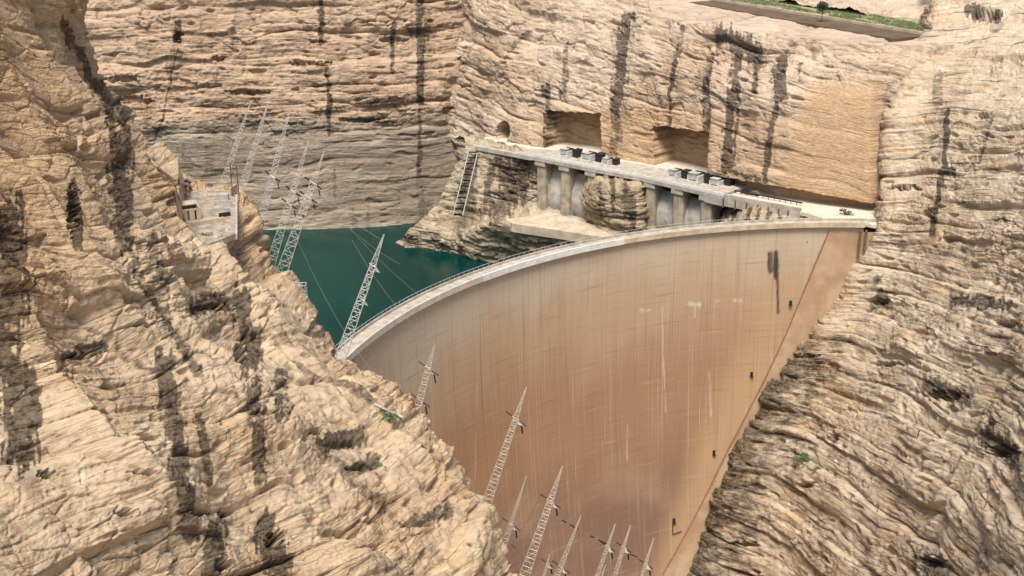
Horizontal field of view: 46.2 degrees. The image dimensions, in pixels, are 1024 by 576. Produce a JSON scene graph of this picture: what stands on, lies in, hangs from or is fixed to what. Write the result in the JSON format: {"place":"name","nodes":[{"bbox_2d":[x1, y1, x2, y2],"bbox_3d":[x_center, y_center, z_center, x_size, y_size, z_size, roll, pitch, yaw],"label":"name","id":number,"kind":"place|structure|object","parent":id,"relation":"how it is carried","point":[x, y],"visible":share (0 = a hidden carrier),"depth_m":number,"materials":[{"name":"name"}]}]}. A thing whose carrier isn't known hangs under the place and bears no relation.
{"place":"outdoors","nodes":[
{"label":"outdoors","id":0,"kind":"place"},
{"bbox_2d":[0,0,517,575],"bbox_3d":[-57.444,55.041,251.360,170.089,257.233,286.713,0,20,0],"label":"cliff","id":1,"kind":"structure","parent":0,"point":[178,396],"depth_m":190.93,"materials":[{"name":"stone"}]},
{"bbox_2d":[143,152,190,186],"bbox_3d":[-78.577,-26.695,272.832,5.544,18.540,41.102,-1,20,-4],"label":"pipe","id":2,"kind":"object","parent":1,"relation":"on","point":[169,176],"visible":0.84,"depth_m":265.13,"materials":[{"name":"metal"}]},
{"bbox_2d":[183,178,190,190],"bbox_3d":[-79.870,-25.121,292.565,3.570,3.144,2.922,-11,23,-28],"label":"tree","id":3,"kind":"object","parent":1,"relation":"on","point":[187,181],"visible":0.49,"depth_m":292.49,"materials":[{"name":"green plant"}]},
{"bbox_2d":[203,193,214,197],"bbox_3d":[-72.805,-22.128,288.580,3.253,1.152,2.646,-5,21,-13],"label":"rubble heap","id":4,"kind":"object","parent":1,"relation":"on","point":[207,195],"visible":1,"depth_m":288.30,"materials":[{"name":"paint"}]},
{"bbox_2d":[185,184,238,244],"bbox_3d":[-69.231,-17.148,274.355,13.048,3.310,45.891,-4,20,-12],"label":"ruined yard","id":5,"kind":"structure","parent":1,"relation":"on","point":[219,210],"depth_m":272.96,"materials":[{"name":"concrete"}]},
{"bbox_2d":[181,199,201,220],"bbox_3d":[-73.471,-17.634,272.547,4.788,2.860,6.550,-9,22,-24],"label":"roofless hut","id":6,"kind":"object","parent":5,"relation":"on","point":[192,210],"visible":0.76,"depth_m":270.48,"materials":[{"name":"paint"}]},
{"bbox_2d":[214,232,225,237],"bbox_3d":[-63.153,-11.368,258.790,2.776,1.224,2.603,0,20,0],"label":"rubble heap","id":7,"kind":"object","parent":5,"relation":"on","point":[220,234],"visible":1,"depth_m":258.27,"materials":[{"name":"stone"}]},
{"bbox_2d":[221,225,234,229],"bbox_3d":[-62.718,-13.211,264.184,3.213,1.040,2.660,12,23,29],"label":"rubble heap","id":8,"kind":"object","parent":5,"relation":"on","point":[225,227],"visible":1,"depth_m":263.90,"materials":[{"name":"beige stone"}]},
{"bbox_2d":[229,162,239,200],"bbox_3d":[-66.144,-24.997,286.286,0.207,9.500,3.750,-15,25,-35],"label":"goal frame","id":9,"kind":"object","parent":5,"relation":"on","point":[237,179],"visible":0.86,"depth_m":285.74,"materials":[{"name":"grey metal"}]},
{"bbox_2d":[219,102,250,183],"bbox_3d":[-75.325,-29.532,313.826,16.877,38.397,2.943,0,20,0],"label":"leaning pylon","id":10,"kind":"object","parent":1,"relation":"on","point":[234,148],"visible":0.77,"depth_m":311.22,"materials":[{"name":"metal"}]},
{"bbox_2d":[239,101,268,189],"bbox_3d":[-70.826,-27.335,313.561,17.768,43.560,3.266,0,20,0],"label":"leaning pylon","id":11,"kind":"object","parent":1,"relation":"on","point":[254,150],"visible":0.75,"depth_m":310.62,"materials":[{"name":"metal"}]},
{"bbox_2d":[259,106,290,230],"bbox_3d":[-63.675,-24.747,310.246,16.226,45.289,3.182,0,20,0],"label":"leaning pylon","id":12,"kind":"object","parent":1,"relation":"on","point":[275,178],"visible":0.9,"depth_m":308.54,"materials":[{"name":"metal"}]},
{"bbox_2d":[269,140,308,270],"bbox_3d":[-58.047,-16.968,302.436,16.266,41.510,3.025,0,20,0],"label":"leaning pylon","id":13,"kind":"object","parent":1,"relation":"on","point":[297,196],"visible":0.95,"depth_m":300.91,"materials":[{"name":"metal"}]},
{"bbox_2d":[275,152,323,273],"bbox_3d":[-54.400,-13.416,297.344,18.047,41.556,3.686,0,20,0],"label":"leaning pylon","id":14,"kind":"object","parent":1,"relation":"on","point":[316,186],"visible":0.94,"depth_m":294.54,"materials":[{"name":"metal"}]},
{"bbox_2d":[295,282,307,300],"bbox_3d":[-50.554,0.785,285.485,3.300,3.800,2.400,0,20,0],"label":"rim balcony","id":15,"kind":"structure","parent":1,"relation":"on","point":[305,291],"depth_m":285.66,"materials":[{"name":"grey concrete"}]},
{"bbox_2d":[292,164,395,261],"bbox_3d":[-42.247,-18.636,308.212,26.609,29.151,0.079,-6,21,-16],"label":"power cable","id":16,"kind":"object","parent":1,"relation":"attached to","point":[339,218],"visible":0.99,"depth_m":307.55,"materials":[{"name":"metal"}]},
{"bbox_2d":[334,234,384,359],"bbox_3d":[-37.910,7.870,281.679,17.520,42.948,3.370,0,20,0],"label":"leaning pylon","id":17,"kind":"object","parent":1,"relation":"on","point":[364,297],"visible":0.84,"depth_m":279.47,"materials":[{"name":"metal"}]},
{"bbox_2d":[299,244,372,371],"bbox_3d":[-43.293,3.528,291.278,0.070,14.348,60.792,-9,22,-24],"label":"power cable","id":18,"kind":"object","parent":17,"relation":"attached to","point":[329,305],"visible":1,"depth_m":298.12,"materials":[{"name":"metal"}]},
{"bbox_2d":[353,242,423,335],"bbox_3d":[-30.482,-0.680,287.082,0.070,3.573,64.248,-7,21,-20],"label":"power cable","id":19,"kind":"object","parent":17,"relation":"attached to","point":[389,297],"visible":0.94,"depth_m":280.90,"materials":[{"name":"metal"}]},
{"bbox_2d":[311,183,447,315],"bbox_3d":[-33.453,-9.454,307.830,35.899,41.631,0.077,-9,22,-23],"label":"power cable","id":20,"kind":"object","parent":1,"relation":"attached to","point":[369,249],"visible":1,"depth_m":306.14,"materials":[{"name":"metal"}]},
{"bbox_2d":[375,460,386,470],"bbox_3d":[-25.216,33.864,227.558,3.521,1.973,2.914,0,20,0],"label":"shrub","id":21,"kind":"object","parent":1,"relation":"on","point":[378,465],"visible":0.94,"depth_m":227.15,"materials":[{"name":"green plant"}]},
{"bbox_2d":[374,403,403,418],"bbox_3d":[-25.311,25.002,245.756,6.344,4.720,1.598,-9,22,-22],"label":"path wall","id":22,"kind":"structure","parent":1,"relation":"on","point":[386,409],"depth_m":245.13,"materials":[{"name":"grey concrete"}]},
{"bbox_2d":[381,412,398,422],"bbox_3d":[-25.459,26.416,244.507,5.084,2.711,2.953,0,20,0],"label":"shrub","id":23,"kind":"object","parent":1,"relation":"on","point":[390,416],"visible":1,"depth_m":244.10,"materials":[{"name":"green plant"}]},
{"bbox_2d":[411,345,438,414],"bbox_3d":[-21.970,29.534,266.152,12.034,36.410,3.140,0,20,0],"label":"leaning pylon","id":24,"kind":"object","parent":1,"relation":"on","point":[422,402],"visible":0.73,"depth_m":262.54,"materials":[{"name":"metal"}]},
{"bbox_2d":[482,387,526,503],"bbox_3d":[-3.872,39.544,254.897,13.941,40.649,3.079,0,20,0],"label":"leaning pylon","id":25,"kind":"object","parent":1,"relation":"on","point":[518,421],"visible":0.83,"depth_m":251.98,"materials":[{"name":"metal"}]},
{"bbox_2d":[502,476,526,544],"bbox_3d":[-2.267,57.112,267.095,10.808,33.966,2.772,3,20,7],"label":"leaning pylon","id":26,"kind":"object","parent":1,"relation":"on","point":[513,527],"visible":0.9,"depth_m":265.55,"materials":[{"name":"metal"}]},
{"bbox_2d":[519,466,562,575],"bbox_3d":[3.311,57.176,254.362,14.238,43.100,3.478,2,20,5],"label":"leaning pylon","id":27,"kind":"object","parent":1,"relation":"on","point":[551,506],"visible":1,"depth_m":251.49,"materials":[{"name":"metal"}]},
{"bbox_2d":[541,555,553,575],"bbox_3d":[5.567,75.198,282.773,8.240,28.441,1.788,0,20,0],"label":"leaning pylon","id":28,"kind":"object","parent":1,"relation":"on","point":[548,565],"visible":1,"depth_m":278.67,"materials":[{"name":"metal"}]},
{"bbox_2d":[552,516,580,575],"bbox_3d":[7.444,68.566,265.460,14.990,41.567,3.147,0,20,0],"label":"leaning pylon","id":29,"kind":"object","parent":1,"relation":"on","point":[563,569],"visible":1,"depth_m":261.46,"materials":[{"name":"metal"}]},
{"bbox_2d":[595,524,615,575],"bbox_3d":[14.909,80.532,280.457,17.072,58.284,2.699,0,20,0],"label":"leaning pylon","id":30,"kind":"object","parent":1,"relation":"on","point":[609,549],"visible":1,"depth_m":272.48,"materials":[{"name":"metal"}]},
{"bbox_2d":[524,496,643,559],"bbox_3d":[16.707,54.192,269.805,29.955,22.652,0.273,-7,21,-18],"label":"power cable","id":31,"kind":"object","parent":30,"relation":"attached to","point":[589,535],"visible":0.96,"depth_m":270.89,"materials":[{"name":"metal"}]},
{"bbox_2d":[613,525,630,575],"bbox_3d":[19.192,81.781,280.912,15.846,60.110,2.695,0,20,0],"label":"leaning pylon","id":32,"kind":"object","parent":1,"relation":"on","point":[625,549],"visible":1,"depth_m":272.57,"materials":[{"name":"metal"}]},
{"bbox_2d":[639,538,653,575],"bbox_3d":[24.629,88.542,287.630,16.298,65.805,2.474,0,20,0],"label":"leaning pylon","id":33,"kind":"object","parent":1,"relation":"on","point":[647,566],"visible":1,"depth_m":278.59,"materials":[{"name":"metal"}]},
{"bbox_2d":[675,557,682,575],"bbox_3d":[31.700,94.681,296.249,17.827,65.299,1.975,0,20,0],"label":"leaning pylon","id":34,"kind":"object","parent":1,"relation":"on","point":[678,566],"visible":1,"depth_m":285.75,"materials":[{"name":"metal"}]},
{"bbox_2d":[84,0,466,229],"bbox_3d":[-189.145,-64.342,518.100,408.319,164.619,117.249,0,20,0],"label":"cliff","id":35,"kind":"structure","parent":0,"point":[363,89],"depth_m":525.93,"materials":[{"name":"stone"}]},
{"bbox_2d":[261,223,495,347],"bbox_3d":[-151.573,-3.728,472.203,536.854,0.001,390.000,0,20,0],"label":"water","id":36,"kind":"structure","parent":0,"point":[335,262],"depth_m":483.55,"materials":[{"name":"teal liquid"}]},
{"bbox_2d":[396,134,589,262],"bbox_3d":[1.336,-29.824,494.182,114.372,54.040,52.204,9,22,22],"label":"rock spur","id":37,"kind":"structure","parent":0,"point":[501,190],"depth_m":497.47,"materials":[{"name":"stone"}]},
{"bbox_2d":[453,152,477,214],"bbox_3d":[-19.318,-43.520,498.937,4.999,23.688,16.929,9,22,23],"label":"lattice stair","id":38,"kind":"object","parent":37,"relation":"on","point":[469,185],"visible":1,"depth_m":498.29,"materials":[{"name":"metal"}]},
{"bbox_2d":[580,174,648,234],"bbox_3d":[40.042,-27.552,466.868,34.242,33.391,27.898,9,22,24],"label":"rock knob","id":39,"kind":"object","parent":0,"point":[616,205],"visible":0.73,"depth_m":455.48,"materials":[{"name":"stone"}]},
{"bbox_2d":[474,136,876,227],"bbox_3d":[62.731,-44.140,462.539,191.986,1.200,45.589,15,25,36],"label":"road","id":40,"kind":"structure","parent":0,"point":[813,209],"depth_m":424.57,"materials":[{"name":"grey concrete"}]},
{"bbox_2d":[734,190,801,204],"bbox_3d":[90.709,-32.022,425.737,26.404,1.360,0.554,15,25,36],"label":"guard rail","id":41,"kind":"object","parent":40,"relation":"on","point":[785,200],"visible":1,"depth_m":425.37,"materials":[{"name":"metal"}]},
{"bbox_2d":[839,207,854,215],"bbox_3d":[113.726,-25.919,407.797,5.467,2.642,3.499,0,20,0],"label":"shrub","id":42,"kind":"object","parent":40,"relation":"on","point":[845,212],"visible":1,"depth_m":407.16,"materials":[{"name":"green plant"}]},
{"bbox_2d":[454,0,920,215],"bbox_3d":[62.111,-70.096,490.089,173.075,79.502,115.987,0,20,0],"label":"road","id":43,"kind":"structure","parent":0,"point":[889,35],"depth_m":467.76,"materials":[{"name":"grey asphalt"}]},
{"bbox_2d":[445,0,960,231],"bbox_3d":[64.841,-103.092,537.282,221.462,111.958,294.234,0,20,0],"label":"cliff","id":44,"kind":"structure","parent":0,"point":[781,107],"depth_m":464.41,"materials":[{"name":"stone"}]},
{"bbox_2d":[475,142,801,241],"bbox_3d":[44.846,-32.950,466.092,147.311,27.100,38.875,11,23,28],"label":"spillway","id":45,"kind":"object","parent":44,"relation":"on","point":[673,202],"visible":0.75,"depth_m":464.14,"materials":[{"name":"concrete"}]},
{"bbox_2d":[558,147,582,157],"bbox_3d":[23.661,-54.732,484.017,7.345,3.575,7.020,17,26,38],"label":"gate hoist","id":46,"kind":"object","parent":45,"relation":"on","point":[567,152],"visible":0.99,"depth_m":482.73,"materials":[{"name":"metal"}]},
{"bbox_2d":[580,151,605,162],"bbox_3d":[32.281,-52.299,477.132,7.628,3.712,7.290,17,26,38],"label":"gate hoist","id":47,"kind":"object","parent":45,"relation":"on","point":[589,156],"visible":0.99,"depth_m":475.83,"materials":[{"name":"metal"}]},
{"bbox_2d":[601,157,620,165],"bbox_3d":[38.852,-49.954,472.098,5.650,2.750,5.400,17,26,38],"label":"gate hoist","id":48,"kind":"object","parent":45,"relation":"on","point":[607,161],"visible":1,"depth_m":471.18,"materials":[{"name":"metal"}]},
{"bbox_2d":[666,168,691,179],"bbox_3d":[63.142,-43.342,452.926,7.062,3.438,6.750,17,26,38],"label":"gate hoist","id":49,"kind":"object","parent":45,"relation":"on","point":[675,173],"visible":0.98,"depth_m":451.62,"materials":[{"name":"metal"}]},
{"bbox_2d":[686,170,715,184],"bbox_3d":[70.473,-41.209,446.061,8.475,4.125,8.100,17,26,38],"label":"gate hoist","id":50,"kind":"object","parent":45,"relation":"on","point":[696,177],"visible":0.9,"depth_m":444.61,"materials":[{"name":"metal"}]},
{"bbox_2d":[708,176,735,187],"bbox_3d":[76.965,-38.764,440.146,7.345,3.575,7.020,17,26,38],"label":"gate hoist","id":51,"kind":"object","parent":45,"relation":"on","point":[717,181],"visible":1,"depth_m":438.91,"materials":[{"name":"metal"}]},
{"bbox_2d":[714,206,809,242],"bbox_3d":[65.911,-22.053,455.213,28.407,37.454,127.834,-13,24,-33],"label":"rock bank","id":52,"kind":"object","parent":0,"point":[729,214],"visible":0.14,"depth_m":419.68,"materials":[{"name":"stone"}]},
{"bbox_2d":[731,0,925,31],"bbox_3d":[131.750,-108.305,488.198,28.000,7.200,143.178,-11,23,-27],"label":"bank","id":53,"kind":"structure","parent":0,"point":[862,18],"depth_m":484.79,"materials":[{"name":"green plant"}]},
{"bbox_2d":[714,0,923,33],"bbox_3d":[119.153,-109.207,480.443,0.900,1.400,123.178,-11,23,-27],"label":"canal wall","id":54,"kind":"structure","parent":53,"relation":"on","point":[832,18],"depth_m":471.88,"materials":[{"name":"concrete"}]},
{"bbox_2d":[816,0,828,20],"bbox_3d":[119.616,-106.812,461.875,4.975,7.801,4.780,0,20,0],"label":"tree","id":55,"kind":"object","parent":53,"relation":"on","point":[823,5],"visible":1,"depth_m":461.00,"materials":[{"name":"green plant"}]},
{"bbox_2d":[778,0,930,20],"bbox_3d":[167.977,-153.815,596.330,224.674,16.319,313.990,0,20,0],"label":"hill slope","id":56,"kind":"structure","parent":0,"point":[895,8],"depth_m":495.83,"materials":[{"name":"stone"}]},
{"bbox_2d":[687,0,1023,575],"bbox_3d":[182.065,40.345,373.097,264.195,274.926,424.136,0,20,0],"label":"cliff","id":57,"kind":"structure","parent":0,"point":[863,390],"depth_m":368.63,"materials":[{"name":"beige stone"}]},
{"bbox_2d":[335,215,876,575],"bbox_3d":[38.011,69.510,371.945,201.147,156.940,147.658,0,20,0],"label":"arch dam","id":58,"kind":"structure","parent":57,"relation":"on","point":[644,367],"depth_m":393.52,"materials":[{"name":"concrete"}]},
{"bbox_2d":[792,452,808,461],"bbox_3d":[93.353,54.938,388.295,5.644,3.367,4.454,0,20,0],"label":"shrub","id":59,"kind":"object","parent":57,"relation":"on","point":[803,456],"visible":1,"depth_m":387.92,"materials":[{"name":"green plant"}]},
{"bbox_2d":[872,274,882,280],"bbox_3d":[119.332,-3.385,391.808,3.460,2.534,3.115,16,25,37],"label":"shrub","id":60,"kind":"object","parent":57,"relation":"on","point":[877,277],"visible":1,"depth_m":391.50,"materials":[{"name":"green plant"}]}
]}

